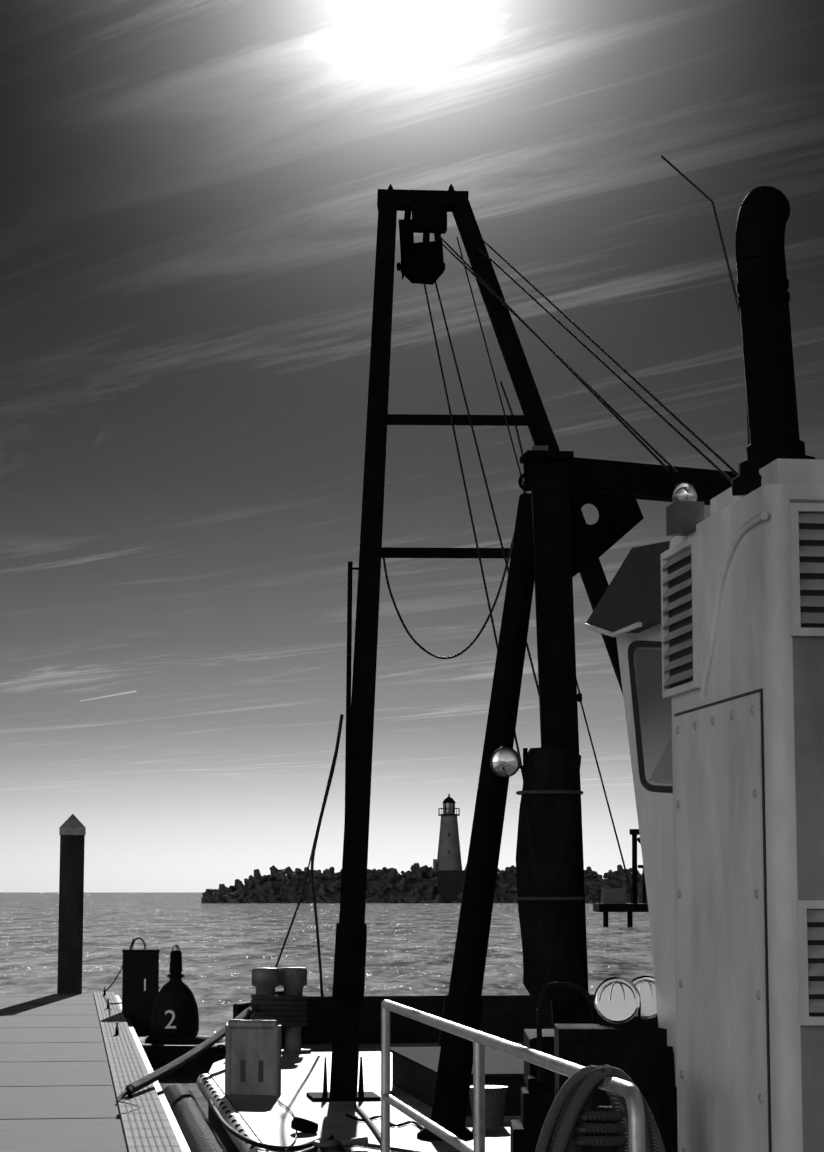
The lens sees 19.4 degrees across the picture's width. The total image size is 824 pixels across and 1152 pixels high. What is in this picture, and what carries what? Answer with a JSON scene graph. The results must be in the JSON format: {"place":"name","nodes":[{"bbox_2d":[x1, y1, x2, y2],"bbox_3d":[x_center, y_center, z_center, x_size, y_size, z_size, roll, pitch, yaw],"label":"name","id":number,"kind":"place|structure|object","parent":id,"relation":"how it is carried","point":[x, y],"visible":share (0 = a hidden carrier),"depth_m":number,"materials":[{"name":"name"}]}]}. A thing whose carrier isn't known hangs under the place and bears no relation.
{"place":"outdoors","nodes":[
{"label":"outdoors","id":0,"kind":"place"},
{"bbox_2d":[0,991,190,1151],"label":"dock","id":1,"kind":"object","parent":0,"point":[72,1066],"depth_m":21.12,"materials":[{"name":"wood"}]},
{"bbox_2d":[103,990,132,1097],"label":"dock cleats","id":2,"kind":"object","parent":1,"relation":"on","point":[130,1089],"visible":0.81,"depth_m":27.59,"materials":[{"name":"metal"}]},
{"bbox_2d":[104,938,160,1027],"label":"dock lines","id":3,"kind":"object","parent":1,"relation":"on","point":[114,981],"visible":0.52,"depth_m":33.96,"materials":[{"name":"fabric"}]},
{"bbox_2d":[80,690,135,700],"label":"contrail","id":4,"kind":"object","parent":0,"point":[111,695],"depth_m":20036.95,"materials":[{"name":"white"}]},
{"bbox_2d":[122,937,159,1031],"bbox_3d":[-3.708,5.582,32.919,0.500,1.291,0.500,1,-8,-8],"label":"buoy","id":5,"kind":"object","parent":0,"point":[138,968],"visible":1,"depth_m":32.68,"materials":[{"name":"metal"}]},
{"bbox_2d":[202,889,210,897],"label":"breakwater tetrapod","id":6,"kind":"object","parent":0,"point":[208,891],"visible":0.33,"depth_m":479.40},
{"bbox_2d":[0,892,654,1118],"bbox_3d":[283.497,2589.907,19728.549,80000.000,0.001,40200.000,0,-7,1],"label":"sea water","id":7,"kind":"structure","parent":0,"point":[226,949],"depth_m":100.20,"materials":[{"name":"black liquid"}]},
{"bbox_2d":[57,814,85,993],"bbox_3d":[-5.640,6.404,39.785,0.430,4.947,0.430,1,-8,-8],"label":"dock pile","id":8,"kind":"object","parent":7,"relation":"in","point":[72,830],"visible":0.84,"depth_m":39.71,"materials":[{"name":"wood"}]},
{"bbox_2d":[136,1032,152,1036],"bbox_3d":[-3.708,6.371,32.815,1.391,0.400,1.779,0,-7,1],"label":"rubber float","id":9,"kind":"object","parent":7,"relation":"on","point":[142,1034],"depth_m":32.12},
{"bbox_2d":[138,1035,224,1083],"bbox_3d":[-2.703,5.646,28.215,1.694,0.418,2.312,0,-7,1],"label":"boat hull","id":10,"kind":"object","parent":7,"relation":"on","point":[161,1051],"visible":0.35,"depth_m":27.20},
{"bbox_2d":[151,945,198,1035],"bbox_3d":[-2.887,5.054,29.448,0.580,1.095,0.580,0,-7,1],"label":"marker buoy","id":11,"kind":"object","parent":10,"relation":"on","point":[175,994],"visible":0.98,"depth_m":29.23,"materials":[{"name":"metal"}]},
{"bbox_2d":[165,1010,175,1028],"bbox_3d":[-2.916,5.350,29.107,0.137,0.219,0.004,0,-7,1],"label":"number","id":12,"kind":"object","parent":11,"relation":"attached to","point":[168,1026],"visible":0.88,"depth_m":29.10,"materials":[{"name":"white paint"}]},
{"bbox_2d":[163,1084,226,1151],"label":"fender","id":13,"kind":"object","parent":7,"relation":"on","point":[197,1130],"visible":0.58,"depth_m":19.08,"materials":[{"name":"rubber"}]},
{"bbox_2d":[201,897,213,902],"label":"breakwater tetrapod","id":14,"kind":"object","parent":7,"relation":"in","point":[207,899],"visible":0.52,"depth_m":474.31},
{"bbox_2d":[212,893,226,901],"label":"breakwater tetrapod","id":15,"kind":"object","parent":7,"relation":"in","point":[216,897],"visible":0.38,"depth_m":473.82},
{"bbox_2d":[226,894,240,902],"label":"breakwater tetrapod","id":16,"kind":"object","parent":7,"relation":"in","point":[230,898],"visible":0.6,"depth_m":470.83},
{"bbox_2d":[247,898,260,902],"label":"breakwater tetrapod","id":17,"kind":"object","parent":7,"relation":"in","point":[250,900],"visible":0.21,"depth_m":471.30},
{"bbox_2d":[259,896,271,902],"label":"breakwater tetrapod","id":18,"kind":"object","parent":7,"relation":"in","point":[262,899],"visible":0.38,"depth_m":471.07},
{"bbox_2d":[266,895,277,902],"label":"breakwater tetrapod","id":19,"kind":"object","parent":7,"relation":"in","point":[273,899],"visible":0.79,"depth_m":471.88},
{"bbox_2d":[214,879,646,902],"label":"breakwater","id":20,"kind":"object","parent":7,"relation":"in","point":[591,884],"visible":0.06,"depth_m":478.99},
{"bbox_2d":[217,884,229,895],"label":"breakwater tetrapod","id":21,"kind":"object","parent":20,"relation":"on","point":[222,890],"visible":0.52,"depth_m":477.39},
{"bbox_2d":[234,891,244,898],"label":"breakwater tetrapod","id":22,"kind":"object","parent":20,"relation":"on","point":[241,895],"visible":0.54,"depth_m":474.66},
{"bbox_2d":[237,881,246,890],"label":"breakwater tetrapod","id":23,"kind":"object","parent":20,"relation":"on","point":[240,886],"visible":0.58,"depth_m":477.81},
{"bbox_2d":[248,880,256,887],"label":"breakwater tetrapod","id":24,"kind":"object","parent":20,"relation":"on","point":[252,884],"visible":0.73,"depth_m":477.59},
{"bbox_2d":[252,875,266,883],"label":"breakwater tetrapod","id":25,"kind":"object","parent":20,"relation":"on","point":[261,879],"visible":0.69,"depth_m":478.75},
{"bbox_2d":[252,869,266,882],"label":"breakwater tetrapod","id":26,"kind":"object","parent":20,"relation":"on","point":[257,873],"visible":0.23,"depth_m":480.91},
{"bbox_2d":[255,884,269,892],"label":"breakwater tetrapod","id":27,"kind":"object","parent":20,"relation":"on","point":[265,888],"visible":0.62,"depth_m":475.84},
{"bbox_2d":[261,881,276,894],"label":"breakwater tetrapod","id":28,"kind":"object","parent":20,"relation":"on","point":[272,890],"visible":0.58,"depth_m":475.49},
{"bbox_2d":[269,870,277,879],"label":"breakwater tetrapod","id":29,"kind":"object","parent":20,"relation":"on","point":[273,875],"visible":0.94,"depth_m":479.68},
{"bbox_2d":[269,865,286,880],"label":"breakwater tetrapod","id":30,"kind":"object","parent":20,"relation":"on","point":[274,869],"visible":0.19,"depth_m":484.92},
{"bbox_2d":[276,870,286,882],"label":"breakwater tetrapod","id":31,"kind":"object","parent":20,"relation":"on","point":[282,876],"visible":0.96,"depth_m":478.68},
{"bbox_2d":[283,890,297,902],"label":"breakwater tetrapod","id":32,"kind":"object","parent":20,"relation":"attached to","point":[289,897],"visible":0.85,"depth_m":472.98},
{"bbox_2d":[285,866,295,877],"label":"breakwater tetrapod","id":33,"kind":"object","parent":20,"relation":"on","point":[288,869],"visible":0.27,"depth_m":485.87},
{"bbox_2d":[289,872,304,880],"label":"breakwater tetrapod","id":34,"kind":"object","parent":20,"relation":"attached to","point":[296,876],"visible":0.6,"depth_m":479.23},
{"bbox_2d":[293,893,303,902],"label":"breakwater tetrapod","id":35,"kind":"object","parent":20,"relation":"attached to","point":[297,897],"visible":0.69,"depth_m":473.06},
{"bbox_2d":[295,868,307,876],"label":"breakwater tetrapod","id":36,"kind":"object","parent":20,"relation":"on","point":[298,871],"visible":0.58,"depth_m":481.27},
{"bbox_2d":[306,869,317,878],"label":"breakwater tetrapod","id":37,"kind":"object","parent":20,"relation":"on","point":[315,874],"visible":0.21,"depth_m":482.79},
{"bbox_2d":[316,895,326,902],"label":"breakwater tetrapod","id":38,"kind":"object","parent":20,"relation":"on","point":[319,899],"visible":0.42,"depth_m":472.85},
{"bbox_2d":[317,871,325,879],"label":"breakwater tetrapod","id":39,"kind":"object","parent":20,"relation":"on","point":[320,875],"visible":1,"depth_m":479.47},
{"bbox_2d":[315,883,328,896],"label":"breakwater tetrapod","id":40,"kind":"object","parent":20,"relation":"attached to","point":[321,891],"visible":0.58,"depth_m":475.64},
{"bbox_2d":[325,867,334,878],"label":"breakwater tetrapod","id":41,"kind":"object","parent":20,"relation":"on","point":[331,869],"visible":0.46,"depth_m":482.30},
{"bbox_2d":[322,894,339,902],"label":"breakwater tetrapod","id":42,"kind":"object","parent":20,"relation":"attached to","point":[325,897],"visible":0.54,"depth_m":473.25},
{"bbox_2d":[326,880,339,893],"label":"breakwater tetrapod","id":43,"kind":"object","parent":20,"relation":"attached to","point":[333,887],"visible":0.83,"depth_m":476.61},
{"bbox_2d":[328,872,340,881],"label":"breakwater tetrapod","id":44,"kind":"object","parent":20,"relation":"attached to","point":[333,877],"visible":0.81,"depth_m":479.49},
{"bbox_2d":[367,873,372,879],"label":"breakwater tetrapod","id":45,"kind":"object","parent":20,"relation":"attached to","point":[369,876],"visible":0.15,"depth_m":479.86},
{"bbox_2d":[367,893,380,902],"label":"breakwater tetrapod","id":46,"kind":"object","parent":20,"relation":"attached to","point":[374,898],"visible":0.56,"depth_m":474.34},
{"bbox_2d":[376,886,386,895],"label":"breakwater tetrapod","id":47,"kind":"object","parent":20,"relation":"attached to","point":[381,891],"visible":0.83,"depth_m":477.12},
{"bbox_2d":[376,869,388,878],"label":"breakwater tetrapod","id":48,"kind":"object","parent":20,"relation":"on","point":[382,873],"visible":0.62,"depth_m":481.12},
{"bbox_2d":[382,867,391,872],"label":"breakwater tetrapod","id":49,"kind":"object","parent":20,"relation":"on","point":[385,869],"visible":0.42,"depth_m":483.96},
{"bbox_2d":[382,879,394,890],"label":"breakwater tetrapod","id":50,"kind":"object","parent":20,"relation":"attached to","point":[388,885],"visible":0.81,"depth_m":477.86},
{"bbox_2d":[386,868,396,882],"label":"breakwater tetrapod","id":51,"kind":"object","parent":20,"relation":"on","point":[390,877],"visible":0.35,"depth_m":480.77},
{"bbox_2d":[389,893,399,902],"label":"breakwater tetrapod","id":52,"kind":"object","parent":20,"relation":"attached to","point":[393,898],"visible":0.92,"depth_m":475.56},
{"bbox_2d":[391,873,400,883],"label":"breakwater tetrapod","id":53,"kind":"object","parent":20,"relation":"attached to","point":[397,877],"visible":0.69,"depth_m":480.62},
{"bbox_2d":[394,878,406,890],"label":"breakwater tetrapod","id":54,"kind":"object","parent":20,"relation":"attached to","point":[401,885],"visible":0.85,"depth_m":478.82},
{"bbox_2d":[406,870,416,881],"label":"breakwater tetrapod","id":55,"kind":"object","parent":20,"relation":"on","point":[410,876],"visible":0.98,"depth_m":481.19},
{"bbox_2d":[403,891,420,902],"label":"breakwater tetrapod","id":56,"kind":"object","parent":20,"relation":"attached to","point":[412,897],"visible":0.81,"depth_m":474.77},
{"bbox_2d":[411,883,424,894],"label":"breakwater tetrapod","id":57,"kind":"object","parent":20,"relation":"attached to","point":[419,888],"visible":0.65,"depth_m":478.15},
{"bbox_2d":[411,863,425,877],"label":"breakwater tetrapod","id":58,"kind":"object","parent":20,"relation":"on","point":[415,864],"visible":0.27,"depth_m":485.24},
{"bbox_2d":[410,865,428,879],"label":"breakwater tetrapod","id":59,"kind":"object","parent":20,"relation":"on","point":[419,872],"visible":0.92,"depth_m":482.12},
{"bbox_2d":[415,892,432,902],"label":"breakwater tetrapod","id":60,"kind":"object","parent":20,"relation":"attached to","point":[423,899],"visible":0.52,"depth_m":475.71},
{"bbox_2d":[422,870,432,878],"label":"breakwater tetrapod","id":61,"kind":"object","parent":20,"relation":"on","point":[426,876],"visible":0.31,"depth_m":484.79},
{"bbox_2d":[423,885,435,898],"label":"breakwater tetrapod","id":62,"kind":"object","parent":20,"relation":"attached to","point":[430,890],"visible":0.69,"depth_m":478.01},
{"bbox_2d":[425,898,440,902],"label":"rock","id":63,"kind":"object","parent":20,"relation":"on","point":[435,900],"visible":0.46,"depth_m":474.31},
{"bbox_2d":[429,867,437,876],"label":"breakwater tetrapod","id":64,"kind":"object","parent":20,"relation":"on","point":[432,873],"visible":0.92,"depth_m":482.49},
{"bbox_2d":[435,894,444,902],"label":"breakwater tetrapod","id":65,"kind":"object","parent":20,"relation":"attached to","point":[440,897],"visible":0.19,"depth_m":475.36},
{"bbox_2d":[433,794,465,902],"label":"lighthouse","id":66,"kind":"object","parent":20,"relation":"on","point":[447,864],"visible":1,"depth_m":478.30,"materials":[{"name":"stone"}]},
{"bbox_2d":[494,890,500,901],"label":"breakwater tetrapod","id":67,"kind":"object","parent":20,"relation":"attached to","point":[497,897],"visible":0.44,"depth_m":476.92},
{"bbox_2d":[497,870,504,881],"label":"breakwater tetrapod","id":68,"kind":"object","parent":20,"relation":"on","point":[500,874],"visible":0.88,"depth_m":483.18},
{"bbox_2d":[497,896,505,902],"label":"breakwater tetrapod","id":69,"kind":"object","parent":20,"relation":"on","point":[501,900],"visible":0.79,"depth_m":476.86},
{"bbox_2d":[496,880,511,894],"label":"breakwater tetrapod","id":70,"kind":"object","parent":20,"relation":"attached to","point":[503,887],"visible":0.75,"depth_m":480.44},
{"bbox_2d":[504,867,516,879],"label":"breakwater tetrapod","id":71,"kind":"object","parent":20,"relation":"on","point":[509,874],"visible":0.67,"depth_m":483.82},
{"bbox_2d":[508,884,516,893],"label":"breakwater tetrapod","id":72,"kind":"object","parent":20,"relation":"attached to","point":[513,889],"visible":0.88,"depth_m":479.70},
{"bbox_2d":[510,865,515,874],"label":"breakwater tetrapod","id":73,"kind":"object","parent":20,"relation":"on","point":[513,867],"visible":0.19,"depth_m":489.93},
{"bbox_2d":[510,895,517,902],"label":"breakwater tetrapod","id":74,"kind":"object","parent":20,"relation":"on","point":[513,898],"visible":0.4,"depth_m":477.55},
{"bbox_2d":[585,892,594,902],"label":"breakwater tetrapod","id":75,"kind":"object","parent":20,"relation":"on","point":[589,896],"visible":0.35,"depth_m":478.24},
{"bbox_2d":[584,866,596,878],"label":"breakwater tetrapod","id":76,"kind":"object","parent":20,"relation":"on","point":[587,869],"visible":0.38,"depth_m":487.51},
{"bbox_2d":[587,888,597,894],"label":"breakwater tetrapod","id":77,"kind":"object","parent":20,"relation":"on","point":[589,891],"visible":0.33,"depth_m":481.63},
{"bbox_2d":[588,869,597,878],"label":"breakwater tetrapod","id":78,"kind":"object","parent":20,"relation":"on","point":[591,875],"visible":0.81,"depth_m":485.89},
{"bbox_2d":[589,900,601,902],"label":"rock","id":79,"kind":"object","parent":20,"relation":"on","point":[593,901],"visible":0.42,"depth_m":477.93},
{"bbox_2d":[595,875,602,882],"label":"breakwater tetrapod","id":80,"kind":"object","parent":20,"relation":"on","point":[598,879],"visible":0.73,"depth_m":485.11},
{"bbox_2d":[599,878,611,889],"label":"breakwater tetrapod","id":81,"kind":"object","parent":20,"relation":"on","point":[605,884],"visible":0.77,"depth_m":482.72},
{"bbox_2d":[604,870,611,878],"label":"breakwater tetrapod","id":82,"kind":"object","parent":20,"relation":"on","point":[607,874],"visible":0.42,"depth_m":488.46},
{"bbox_2d":[612,870,627,881],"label":"breakwater tetrapod","id":83,"kind":"object","parent":20,"relation":"on","point":[620,876],"visible":0.67,"depth_m":485.51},
{"bbox_2d":[617,865,629,872],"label":"breakwater tetrapod","id":84,"kind":"object","parent":20,"relation":"on","point":[619,868],"visible":0.31,"depth_m":488.31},
{"bbox_2d":[622,881,631,892],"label":"breakwater tetrapod","id":85,"kind":"object","parent":20,"relation":"on","point":[626,886],"visible":0.67,"depth_m":483.06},
{"bbox_2d":[624,871,639,884],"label":"breakwater tetrapod","id":86,"kind":"object","parent":20,"relation":"on","point":[630,876],"visible":0.56,"depth_m":485.16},
{"bbox_2d":[637,869,642,881],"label":"breakwater tetrapod","id":87,"kind":"object","parent":20,"relation":"on","point":[641,878],"visible":0.29,"depth_m":485.68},
{"bbox_2d":[637,881,646,896],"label":"breakwater tetrapod","id":88,"kind":"object","parent":20,"relation":"on","point":[640,888],"visible":0.44,"depth_m":482.02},
{"bbox_2d":[208,994,657,1151],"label":"deck","id":89,"kind":"structure","parent":7,"relation":"on","point":[415,1047],"depth_m":20.78,"materials":[{"name":"paint"}]},
{"bbox_2d":[116,1003,257,1118],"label":"mooring lines","id":90,"kind":"object","parent":89,"relation":"on","point":[171,1067],"visible":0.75,"depth_m":21.23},
{"bbox_2d":[196,1073,266,1151],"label":"rub rail","id":91,"kind":"object","parent":89,"relation":"on","point":[208,1087],"visible":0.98,"depth_m":18.96,"materials":[{"name":"white paint"}]},
{"bbox_2d":[215,1020,281,1095],"bbox_3d":[-1.389,4.084,20.470,0.586,0.623,0.090,-2,-8,15],"label":"box","id":92,"kind":"object","parent":89,"relation":"on","point":[252,1054],"visible":1,"depth_m":20.43,"materials":[{"name":"paint"}]},
{"bbox_2d":[251,967,310,1054],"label":"mooring bitts","id":93,"kind":"object","parent":89,"relation":"on","point":[286,1008],"visible":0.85,"depth_m":25.57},
{"bbox_2d":[208,1085,507,1151],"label":"deck gear","id":94,"kind":"object","parent":89,"relation":"on","point":[495,1097],"visible":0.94,"depth_m":17.12,"materials":[{"name":"rubber"}]},
{"bbox_2d":[306,184,622,1101],"bbox_3d":[1.173,0.311,21.336,4.107,8.384,2.185,0,-7,1],"label":"a-frame gantry","id":95,"kind":"object","parent":89,"relation":"on","point":[426,216],"visible":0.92,"depth_m":21.78,"materials":[{"name":"metal"}]},
{"bbox_2d":[275,235,738,1011],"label":"rigging cables","id":96,"kind":"object","parent":95,"relation":"hanging from","point":[585,383],"visible":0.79,"depth_m":20.34,"materials":[{"name":"black"}]},
{"bbox_2d":[381,1000,644,1151],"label":"railing","id":97,"kind":"object","parent":89,"relation":"on","point":[628,1091],"visible":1,"depth_m":10.24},
{"bbox_2d":[510,1029,554,1151],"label":"deck lockers","id":98,"kind":"object","parent":89,"relation":"on","point":[537,1098],"visible":0.42,"depth_m":11.54,"materials":[{"name":"metal"}]},
{"bbox_2d":[417,445,736,1140],"bbox_3d":[1.412,1.616,17.391,2.709,4.774,1.792,4,-9,-30],"label":"crane gantry","id":99,"kind":"object","parent":89,"relation":"on","point":[558,544],"visible":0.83,"depth_m":16.80,"materials":[{"name":"metal"}]},
{"bbox_2d":[516,747,583,1000],"bbox_3d":[0.921,1.991,16.108,0.456,1.670,0.468,0,-7,1],"label":"tarp bundle","id":100,"kind":"object","parent":99,"relation":"attached to","point":[548,850],"visible":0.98,"depth_m":16.00,"materials":[{"name":"fabric"}]},
{"bbox_2d":[490,747,527,780],"bbox_3d":[0.668,1.397,16.041,0.303,0.518,0.121,5,-9,-33],"label":"convex mirror","id":101,"kind":"object","parent":100,"relation":"attached to","point":[505,761],"visible":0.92,"depth_m":16.01,"materials":[{"name":"silver metal"}]},
{"bbox_2d":[535,1064,665,1151],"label":"coiled hose","id":102,"kind":"object","parent":89,"relation":"on","point":[575,1121],"visible":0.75,"depth_m":7.78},
{"bbox_2d":[594,976,657,1023],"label":"deck floodlights","id":103,"kind":"object","parent":89,"relation":"on","point":[618,1000],"visible":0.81,"depth_m":10.00,"materials":[{"name":"metal"}]},
{"bbox_2d":[660,458,823,1151],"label":"engine house","id":104,"kind":"structure","parent":89,"relation":"on","point":[742,603],"depth_m":7.53,"materials":[{"name":"white paint"}]},
{"bbox_2d":[584,541,676,1086],"bbox_3d":[1.646,0.938,9.552,1.517,2.137,2.176,1,-8,-8],"label":"wheelhouse front","id":105,"kind":"object","parent":104,"relation":"attached to","point":[626,612],"visible":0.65,"depth_m":9.70,"materials":[{"name":"white paint"}]},
{"bbox_2d":[536,982,677,1151],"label":"covered winch","id":106,"kind":"object","parent":105,"relation":"attached to","point":[641,1056],"visible":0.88,"depth_m":9.30,"materials":[{"name":"fabric"}]},
{"bbox_2d":[661,155,749,444],"bbox_3d":[1.002,-0.865,8.089,0.336,1.101,0.065,3,-8,-25],"label":"whip antenna","id":107,"kind":"object","parent":104,"relation":"on","point":[714,209],"visible":0.6,"depth_m":8.11,"materials":[{"name":"black"}]},
{"bbox_2d":[731,186,814,495],"bbox_3d":[1.178,-0.756,7.811,0.303,1.020,0.327,0,-7,1],"label":"exhaust stack","id":108,"kind":"object","parent":104,"relation":"on","point":[762,286],"visible":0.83,"depth_m":7.70,"materials":[{"name":"metal"}]},
{"bbox_2d":[593,829,648,926],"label":"distant platform","id":109,"kind":"structure","parent":7,"relation":"in","point":[613,899],"depth_m":149.17,"materials":[{"name":"metal"}]},
{"bbox_2d":[0,0,823,891],"label":"sky","id":110,"kind":"structure","parent":0,"point":[189,188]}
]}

